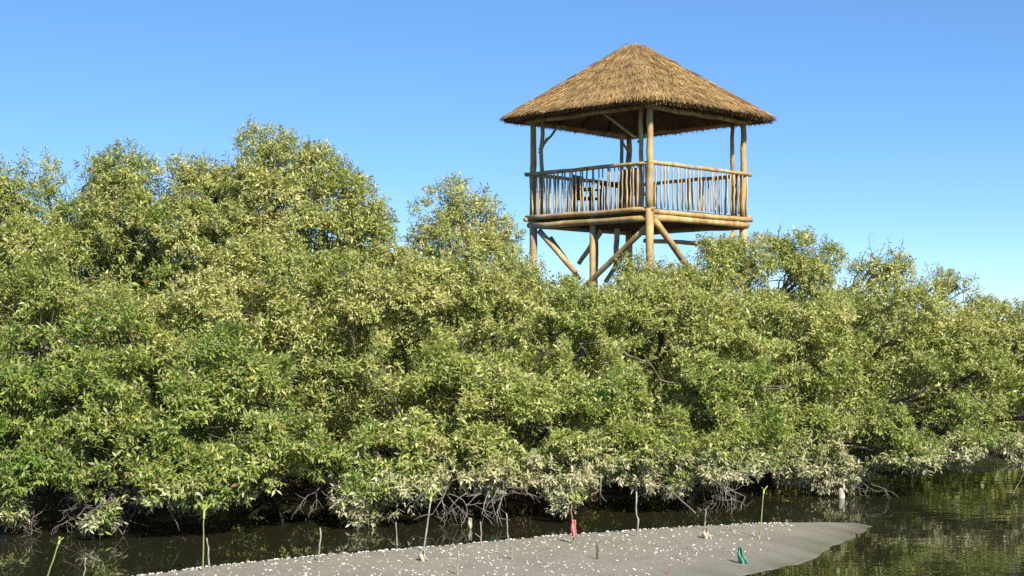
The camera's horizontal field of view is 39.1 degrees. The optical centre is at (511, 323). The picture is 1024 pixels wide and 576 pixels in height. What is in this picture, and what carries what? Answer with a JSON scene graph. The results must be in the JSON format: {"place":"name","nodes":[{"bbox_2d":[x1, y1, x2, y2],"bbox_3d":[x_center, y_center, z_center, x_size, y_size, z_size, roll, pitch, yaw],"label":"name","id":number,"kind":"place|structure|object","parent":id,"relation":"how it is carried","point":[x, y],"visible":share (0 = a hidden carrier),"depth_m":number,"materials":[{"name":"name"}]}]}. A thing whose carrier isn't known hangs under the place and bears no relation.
{"place":"outdoors","nodes":[
{"label":"outdoors","id":0,"kind":"place"},
{"bbox_2d":[145,522,872,575],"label":"mud bar","id":1,"kind":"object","parent":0,"point":[799,543],"visible":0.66,"depth_m":12.70,"materials":[{"name":"grey soil"}]},
{"bbox_2d":[197,501,210,570],"bbox_3d":[-2.538,1.781,11.883,0.105,0.639,0.061,0,0,12],"label":"mangrove seedling","id":2,"kind":"object","parent":1,"relation":"on","point":[204,507],"visible":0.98,"depth_m":11.88,"materials":[{"name":"green plant"}]},
{"bbox_2d":[206,538,210,567],"bbox_3d":[-2.533,1.940,12.039,0.049,0.303,0.023,0,0,0],"label":"stick","id":3,"kind":"object","parent":1,"relation":"on","point":[208,553],"visible":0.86,"depth_m":12.04,"materials":[{"name":"grey wood"}]},
{"bbox_2d":[318,527,321,560],"bbox_3d":[-1.654,1.918,12.381,0.033,0.336,0.019,0,0,0],"label":"stick","id":4,"kind":"object","parent":1,"relation":"on","point":[319,545],"visible":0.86,"depth_m":12.38,"materials":[{"name":"grey wood"}]},
{"bbox_2d":[418,550,427,560],"bbox_3d":[-0.774,2.008,12.444,0.096,0.113,0.067,0,0,0],"label":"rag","id":5,"kind":"object","parent":1,"relation":"on","point":[421,556],"visible":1,"depth_m":12.44,"materials":[{"name":"beige fabric"}]},
{"bbox_2d":[423,490,435,549],"bbox_3d":[-0.749,1.800,12.965,0.140,0.617,0.056,0,0,0],"label":"mangrove seedling","id":6,"kind":"object","parent":1,"relation":"on","point":[431,494],"visible":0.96,"depth_m":12.96,"materials":[{"name":"green plant"}]},
{"bbox_2d":[454,550,459,574],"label":"stick","id":7,"kind":"object","parent":1,"relation":"on","point":[457,563],"visible":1,"depth_m":11.77,"materials":[{"name":"beige wood"}]},
{"bbox_2d":[475,522,482,544],"bbox_3d":[-0.307,1.960,13.319,0.077,0.266,0.026,0,0,-9],"label":"stick","id":8,"kind":"object","parent":1,"relation":"on","point":[480,535],"visible":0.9,"depth_m":13.32,"materials":[{"name":"grey wood"}]},
{"bbox_2d":[194,522,794,568],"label":"shells","id":9,"kind":"object","parent":1,"relation":"on","point":[398,549],"visible":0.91,"depth_m":13.02},
{"bbox_2d":[506,513,508,540],"bbox_3d":[-0.041,1.935,13.551,0.033,0.312,0.020,0,0,-18],"label":"stick","id":10,"kind":"object","parent":1,"relation":"on","point":[507,528],"visible":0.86,"depth_m":13.55,"materials":[{"name":"grey wood"}]},
{"bbox_2d":[504,542,514,558],"bbox_3d":[-0.025,1.988,12.515,0.092,0.211,0.042,0,0,3],"label":"stick","id":11,"kind":"object","parent":1,"relation":"on","point":[511,551],"visible":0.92,"depth_m":12.51,"materials":[{"name":"grey wood"}]},
{"bbox_2d":[570,505,573,542],"bbox_3d":[0.562,1.883,13.377,0.043,0.408,0.020,0,0,0],"label":"stick","id":12,"kind":"object","parent":1,"relation":"on","point":[571,521],"visible":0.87,"depth_m":13.37,"materials":[{"name":"wood"}]},
{"bbox_2d":[571,520,575,538],"bbox_3d":[0.570,1.906,13.362,0.052,0.178,0.041,0,0,0],"label":"pink cloth","id":13,"kind":"object","parent":12,"relation":"hanging from","point":[573,528],"visible":1,"depth_m":13.36,"materials":[{"name":"pink fabric"}]},
{"bbox_2d":[596,544,598,558],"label":"stick","id":14,"kind":"object","parent":1,"relation":"on","point":[597,555],"visible":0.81,"depth_m":12.49,"materials":[{"name":"brown wood"}]},
{"bbox_2d":[635,491,638,535],"bbox_3d":[1.204,1.854,13.855,0.041,0.486,0.066,0,0,0],"label":"stick","id":15,"kind":"object","parent":1,"relation":"on","point":[636,516],"visible":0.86,"depth_m":13.84,"materials":[{"name":"grey wood"}]},
{"bbox_2d":[680,543,688,560],"bbox_3d":[1.496,2.007,12.512,0.084,0.210,0.019,0,0,18],"label":"stick","id":16,"kind":"object","parent":1,"relation":"on","point":[686,548],"visible":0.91,"depth_m":12.50,"materials":[{"name":"grey wood"}]},
{"bbox_2d":[701,527,710,538],"bbox_3d":[1.855,2.010,13.791,0.101,0.124,0.070,0,0,0],"label":"dry leaf","id":17,"kind":"object","parent":1,"relation":"on","point":[705,534],"visible":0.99,"depth_m":13.79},
{"bbox_2d":[737,547,747,563],"bbox_3d":[1.999,2.016,12.485,0.090,0.167,0.061,0,0,0],"label":"plastic scrap","id":18,"kind":"object","parent":1,"relation":"on","point":[742,559],"visible":1,"depth_m":12.48,"materials":[{"name":"teal plastic"}]},
{"bbox_2d":[759,485,767,537],"bbox_3d":[2.422,1.838,13.875,0.093,0.563,0.027,0,0,-8],"label":"mangrove seedling","id":19,"kind":"object","parent":1,"relation":"on","point":[762,511],"visible":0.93,"depth_m":13.87,"materials":[{"name":"green plant"}]},
{"bbox_2d":[0,342,1022,523],"bbox_3d":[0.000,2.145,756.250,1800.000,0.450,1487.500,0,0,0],"label":"ground","id":20,"kind":"structure","parent":0,"point":[302,485],"depth_m":16.94,"materials":[{"name":"brown soil"}]},
{"bbox_2d":[0,154,95,456],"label":"mangrove tree","id":21,"kind":"object","parent":20,"relation":"on","point":[11,216],"visible":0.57,"depth_m":18.02,"materials":[{"name":"green plant"}]},
{"bbox_2d":[1,146,95,418],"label":"mangrove tree","id":22,"kind":"object","parent":20,"relation":"on","point":[47,194],"visible":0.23,"depth_m":19.15,"materials":[{"name":"green plant"}]},
{"bbox_2d":[0,305,120,530],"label":"mangrove tree","id":23,"kind":"object","parent":20,"relation":"on","point":[26,465],"visible":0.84,"depth_m":14.50,"materials":[{"name":"green plant"}]},
{"bbox_2d":[0,238,136,445],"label":"mangrove tree","id":24,"kind":"object","parent":20,"relation":"on","point":[31,299],"visible":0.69,"depth_m":16.43,"materials":[{"name":"green plant"}]},
{"bbox_2d":[35,143,148,410],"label":"mangrove tree","id":25,"kind":"object","parent":20,"relation":"on","point":[73,205],"visible":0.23,"depth_m":18.48,"materials":[{"name":"green plant"}]},
{"bbox_2d":[4,289,254,538],"bbox_3d":[-4.008,0.854,14.870,1.934,2.504,3.146,0,0,-44],"label":"mangrove tree","id":26,"kind":"object","parent":20,"relation":"on","point":[127,420],"visible":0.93,"depth_m":14.25,"materials":[{"name":"green plant"}]},
{"bbox_2d":[62,136,198,450],"bbox_3d":[-5.004,-0.204,18.985,1.687,4.504,2.166,0,0,0],"label":"mangrove tree","id":27,"kind":"object","parent":20,"relation":"on","point":[111,172],"visible":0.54,"depth_m":18.49,"materials":[{"name":"green plant"}]},
{"bbox_2d":[59,242,239,474],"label":"mangrove tree","id":28,"kind":"object","parent":20,"relation":"on","point":[163,304],"visible":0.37,"depth_m":15.97,"materials":[{"name":"green plant"}]},
{"bbox_2d":[128,144,257,439],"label":"mangrove tree","id":29,"kind":"object","parent":20,"relation":"on","point":[189,209],"visible":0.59,"depth_m":18.32,"materials":[{"name":"green plant"}]},
{"bbox_2d":[125,315,350,511],"bbox_3d":[-3.174,0.978,15.844,2.176,2.161,4.186,0,0,-20],"label":"mangrove tree","id":30,"kind":"object","parent":20,"relation":"on","point":[266,451],"visible":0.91,"depth_m":14.58,"materials":[{"name":"green plant"}]},
{"bbox_2d":[140,223,365,476],"bbox_3d":[-2.816,0.442,16.676,2.196,3.265,2.742,0,0,31],"label":"mangrove tree","id":31,"kind":"object","parent":20,"relation":"on","point":[216,297],"visible":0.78,"depth_m":16.15,"materials":[{"name":"green plant"}]},
{"bbox_2d":[197,113,365,438],"bbox_3d":[-2.923,-0.328,19.718,2.140,4.793,4.506,0,0,0],"label":"mangrove tree","id":32,"kind":"object","parent":20,"relation":"on","point":[259,180],"visible":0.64,"depth_m":18.10,"materials":[{"name":"green plant"}]},
{"bbox_2d":[268,148,411,453],"bbox_3d":[-2.178,-0.108,19.698,1.940,4.350,4.219,0,0,0],"label":"mangrove tree","id":33,"kind":"object","parent":20,"relation":"on","point":[355,219],"visible":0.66,"depth_m":18.07,"materials":[{"name":"green plant"}]},
{"bbox_2d":[290,236,472,467],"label":"mangrove tree","id":34,"kind":"object","parent":20,"relation":"on","point":[366,300],"visible":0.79,"depth_m":16.57,"materials":[{"name":"green plant"}]},
{"bbox_2d":[306,341,469,529],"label":"mangrove tree","id":35,"kind":"object","parent":20,"relation":"on","point":[378,477],"visible":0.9,"depth_m":14.91,"materials":[{"name":"green plant"}]},
{"bbox_2d":[23,446,870,514],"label":"breathing roots","id":36,"kind":"object","parent":20,"relation":"on","point":[52,495],"visible":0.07,"depth_m":15.94,"materials":[{"name":"brown wood"}]},
{"bbox_2d":[379,172,547,439],"bbox_3d":[-0.350,-0.005,20.029,2.245,4.168,3.148,0,0,29],"label":"mangrove tree","id":37,"kind":"object","parent":20,"relation":"on","point":[481,242],"visible":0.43,"depth_m":19.19,"materials":[{"name":"green plant"}]},
{"bbox_2d":[391,333,565,499],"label":"mangrove tree","id":38,"kind":"object","parent":20,"relation":"on","point":[484,468],"visible":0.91,"depth_m":15.35,"materials":[{"name":"green plant"}]},
{"bbox_2d":[375,246,587,467],"bbox_3d":[-0.700,0.557,17.623,2.479,3.043,3.075,0,0,-32],"label":"mangrove tree","id":39,"kind":"object","parent":20,"relation":"on","point":[501,290],"visible":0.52,"depth_m":16.86,"materials":[{"name":"green plant"}]},
{"bbox_2d":[0,211,1023,494],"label":"mangrove thicket","id":40,"kind":"object","parent":20,"relation":"on","point":[132,279],"visible":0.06,"depth_m":19.23,"materials":[{"name":"green plant"}]},
{"bbox_2d":[468,459,611,501],"bbox_3d":[0.385,1.859,17.517,2.186,0.521,0.826,0,0,-21],"label":"root mat","id":41,"kind":"object","parent":20,"relation":"on","point":[511,495],"visible":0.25,"depth_m":17.28,"materials":[{"name":"wood"}]},
{"bbox_2d":[486,256,604,432],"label":"mangrove tree","id":42,"kind":"object","parent":20,"relation":"on","point":[562,277],"visible":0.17,"depth_m":19.09,"materials":[{"name":"green plant"}]},
{"bbox_2d":[490,269,632,461],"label":"mangrove tree","id":43,"kind":"object","parent":20,"relation":"on","point":[569,318],"visible":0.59,"depth_m":17.28,"materials":[{"name":"green plant"}]},
{"bbox_2d":[488,341,636,518],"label":"mangrove tree","id":44,"kind":"object","parent":20,"relation":"on","point":[578,448],"visible":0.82,"depth_m":15.56,"materials":[{"name":"green plant"}]},
{"bbox_2d":[487,491,497,501],"bbox_3d":[-0.214,1.846,15.600,0.142,0.161,0.082,0,0,0],"label":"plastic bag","id":45,"kind":"object","parent":44,"relation":"hanging from","point":[491,498],"visible":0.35,"depth_m":15.59,"materials":[{"name":"plastic"}]},
{"bbox_2d":[562,249,656,416],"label":"mangrove tree","id":46,"kind":"object","parent":20,"relation":"on","point":[627,266],"visible":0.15,"depth_m":19.47,"materials":[{"name":"green plant"}]},
{"bbox_2d":[499,43,777,290],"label":"watchtower","id":47,"kind":"structure","parent":20,"relation":"on","point":[629,93],"depth_m":32.94,"materials":[{"name":"wood"}]},
{"bbox_2d":[573,175,600,211],"bbox_3d":[1.762,-3.018,33.931,0.520,0.975,0.530,0,0,27],"label":"wooden chair","id":48,"kind":"object","parent":47,"relation":"on","point":[578,187],"visible":0.47,"depth_m":33.83,"materials":[{"name":"brown wood"}]},
{"bbox_2d":[599,182,638,209],"bbox_3d":[2.508,-2.891,33.478,0.600,0.722,1.000,0,0,33],"label":"wooden table","id":49,"kind":"object","parent":47,"relation":"on","point":[620,188],"visible":0.33,"depth_m":33.01,"materials":[{"name":"brown wood"}]},
{"bbox_2d":[623,168,654,207],"bbox_3d":[2.869,-3.018,32.632,0.520,0.975,0.530,0,0,-30],"label":"wooden chair","id":50,"kind":"object","parent":47,"relation":"on","point":[628,184],"visible":0.45,"depth_m":32.53,"materials":[{"name":"brown wood"}]},
{"bbox_2d":[569,272,729,458],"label":"mangrove tree","id":51,"kind":"object","parent":20,"relation":"on","point":[656,309],"visible":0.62,"depth_m":17.56,"materials":[{"name":"green plant"}]},
{"bbox_2d":[609,245,721,445],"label":"mangrove tree","id":52,"kind":"object","parent":20,"relation":"on","point":[657,268],"visible":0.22,"depth_m":19.36,"materials":[{"name":"green plant"}]},
{"bbox_2d":[589,342,767,503],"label":"mangrove tree","id":53,"kind":"object","parent":20,"relation":"on","point":[677,454],"visible":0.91,"depth_m":15.97,"materials":[{"name":"green plant"}]},
{"bbox_2d":[595,474,606,504],"bbox_3d":[0.967,1.803,15.677,0.124,0.336,0.063,0,0,0],"label":"hanging twig","id":54,"kind":"object","parent":53,"relation":"hanging from","point":[600,495],"visible":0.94,"depth_m":15.69,"materials":[{"name":"grey wood"}]},
{"bbox_2d":[659,229,784,426],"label":"mangrove tree","id":55,"kind":"object","parent":20,"relation":"on","point":[721,256],"visible":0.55,"depth_m":19.60,"materials":[{"name":"green plant"}]},
{"bbox_2d":[662,350,805,481],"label":"mangrove tree","id":56,"kind":"object","parent":20,"relation":"on","point":[727,413],"visible":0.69,"depth_m":16.45,"materials":[{"name":"green plant"}]},
{"bbox_2d":[654,276,826,444],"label":"mangrove tree","id":57,"kind":"object","parent":20,"relation":"on","point":[730,320],"visible":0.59,"depth_m":17.73,"materials":[{"name":"green plant"}]},
{"bbox_2d":[711,223,866,441],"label":"mangrove tree","id":58,"kind":"object","parent":20,"relation":"on","point":[804,275],"visible":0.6,"depth_m":20.11,"materials":[{"name":"green plant"}]},
{"bbox_2d":[739,281,905,453],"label":"mangrove tree","id":59,"kind":"object","parent":20,"relation":"on","point":[839,339],"visible":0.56,"depth_m":18.33,"materials":[{"name":"green plant"}]},
{"bbox_2d":[747,352,920,495],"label":"mangrove tree","id":60,"kind":"object","parent":20,"relation":"on","point":[839,465],"visible":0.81,"depth_m":17.46,"materials":[{"name":"green plant"}]},
{"bbox_2d":[806,233,931,443],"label":"mangrove tree","id":61,"kind":"object","parent":20,"relation":"on","point":[891,272],"visible":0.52,"depth_m":20.78,"materials":[{"name":"green plant"}]},
{"bbox_2d":[836,350,987,477],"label":"mangrove tree","id":62,"kind":"object","parent":20,"relation":"on","point":[905,448],"visible":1,"depth_m":17.35,"materials":[{"name":"green plant"}]},
{"bbox_2d":[833,282,1015,444],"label":"mangrove tree","id":63,"kind":"object","parent":20,"relation":"on","point":[922,339],"visible":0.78,"depth_m":19.05,"materials":[{"name":"green plant"}]},
{"bbox_2d":[856,262,993,430],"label":"mangrove tree","id":64,"kind":"object","parent":20,"relation":"on","point":[943,283],"visible":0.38,"depth_m":21.20,"materials":[{"name":"green plant"}]},
{"bbox_2d":[853,300,1023,451],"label":"mangrove tree","id":65,"kind":"object","parent":20,"relation":"on","point":[1014,341],"visible":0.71,"depth_m":18.96,"materials":[{"name":"green plant"}]},
{"bbox_2d":[858,358,1023,472],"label":"mangrove tree","id":66,"kind":"object","parent":20,"relation":"on","point":[967,447],"visible":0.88,"depth_m":17.73,"materials":[{"name":"green plant"}]},
{"bbox_2d":[905,291,1023,428],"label":"mangrove tree","id":67,"kind":"object","parent":20,"relation":"on","point":[989,299],"visible":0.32,"depth_m":20.85,"materials":[{"name":"green plant"}]},
{"bbox_2d":[0,463,1023,575],"bbox_3d":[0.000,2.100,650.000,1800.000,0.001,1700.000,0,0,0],"label":"water","id":68,"kind":"structure","parent":0,"point":[952,521],"depth_m":14.79,"materials":[{"name":"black liquid"}]},
{"bbox_2d":[2,496,46,536],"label":"dead branches","id":69,"kind":"object","parent":68,"relation":"on","point":[35,519],"visible":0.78,"depth_m":14.44,"materials":[{"name":"grey wood"}]},
{"bbox_2d":[47,537,63,575],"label":"mangrove seedling","id":70,"kind":"object","parent":68,"relation":"on","point":[59,539],"visible":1,"depth_m":11.96,"materials":[{"name":"green plant"}]},
{"bbox_2d":[51,495,178,537],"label":"dead branches","id":71,"kind":"object","parent":68,"relation":"on","point":[74,509],"visible":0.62,"depth_m":14.35,"materials":[{"name":"grey wood"}]},
{"bbox_2d":[282,480,366,524],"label":"dead branches","id":72,"kind":"object","parent":68,"relation":"on","point":[312,499],"visible":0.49,"depth_m":14.98,"materials":[{"name":"wood"}]},
{"bbox_2d":[337,515,366,525],"bbox_3d":[-1.659,2.024,15.066,0.324,0.184,0.257,0,0,-21],"label":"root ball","id":73,"kind":"object","parent":68,"relation":"on","point":[352,519],"visible":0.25,"depth_m":15.03,"materials":[{"name":"wood"}]},
{"bbox_2d":[395,522,397,544],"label":"stick","id":74,"kind":"object","parent":68,"relation":"in","point":[396,533],"visible":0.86,"depth_m":13.69,"materials":[{"name":"grey wood"}]},
{"bbox_2d":[404,479,543,527],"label":"dead branches","id":75,"kind":"object","parent":68,"relation":"on","point":[487,503],"visible":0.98,"depth_m":14.96,"materials":[{"name":"grey wood"}]},
{"bbox_2d":[468,518,471,528],"bbox_3d":[-0.431,2.047,14.750,0.047,0.118,0.038,0,0,0],"label":"brown leaf","id":76,"kind":"object","parent":75,"relation":"hanging from","point":[470,523],"visible":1,"depth_m":14.74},
{"bbox_2d":[657,479,695,513],"bbox_3d":[1.783,1.867,15.696,0.021,0.347,0.569,0,0,-44],"label":"pole","id":77,"kind":"object","parent":68,"relation":"on","point":[683,502],"visible":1,"depth_m":15.67,"materials":[{"name":"grey wood"}]},
{"bbox_2d":[680,478,716,510],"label":"dead branches","id":78,"kind":"object","parent":68,"relation":"on","point":[690,502],"visible":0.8,"depth_m":16.41,"materials":[{"name":"wood"}]},
{"bbox_2d":[712,465,758,517],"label":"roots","id":79,"kind":"object","parent":68,"relation":"on","point":[724,485],"visible":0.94,"depth_m":15.74,"materials":[{"name":"grey wood"}]},
{"bbox_2d":[838,485,844,498],"bbox_3d":[3.969,2.031,17.339,0.084,0.193,0.086,0,0,0],"label":"stump","id":80,"kind":"object","parent":68,"relation":"in","point":[841,494],"visible":0.95,"depth_m":17.32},
{"bbox_2d":[849,475,898,499],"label":"dead branches","id":81,"kind":"object","parent":68,"relation":"on","point":[854,486],"visible":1,"depth_m":17.14,"materials":[{"name":"grey wood"}]},
{"bbox_2d":[1003,454,1023,495],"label":"dead branches","id":82,"kind":"object","parent":68,"relation":"on","point":[1015,469],"visible":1,"depth_m":17.41,"materials":[{"name":"wood"}]},
{"bbox_2d":[0,0,1023,320],"label":"sky","id":83,"kind":"structure","parent":0,"point":[903,120],"materials":[{"name":"blue"}]}
]}

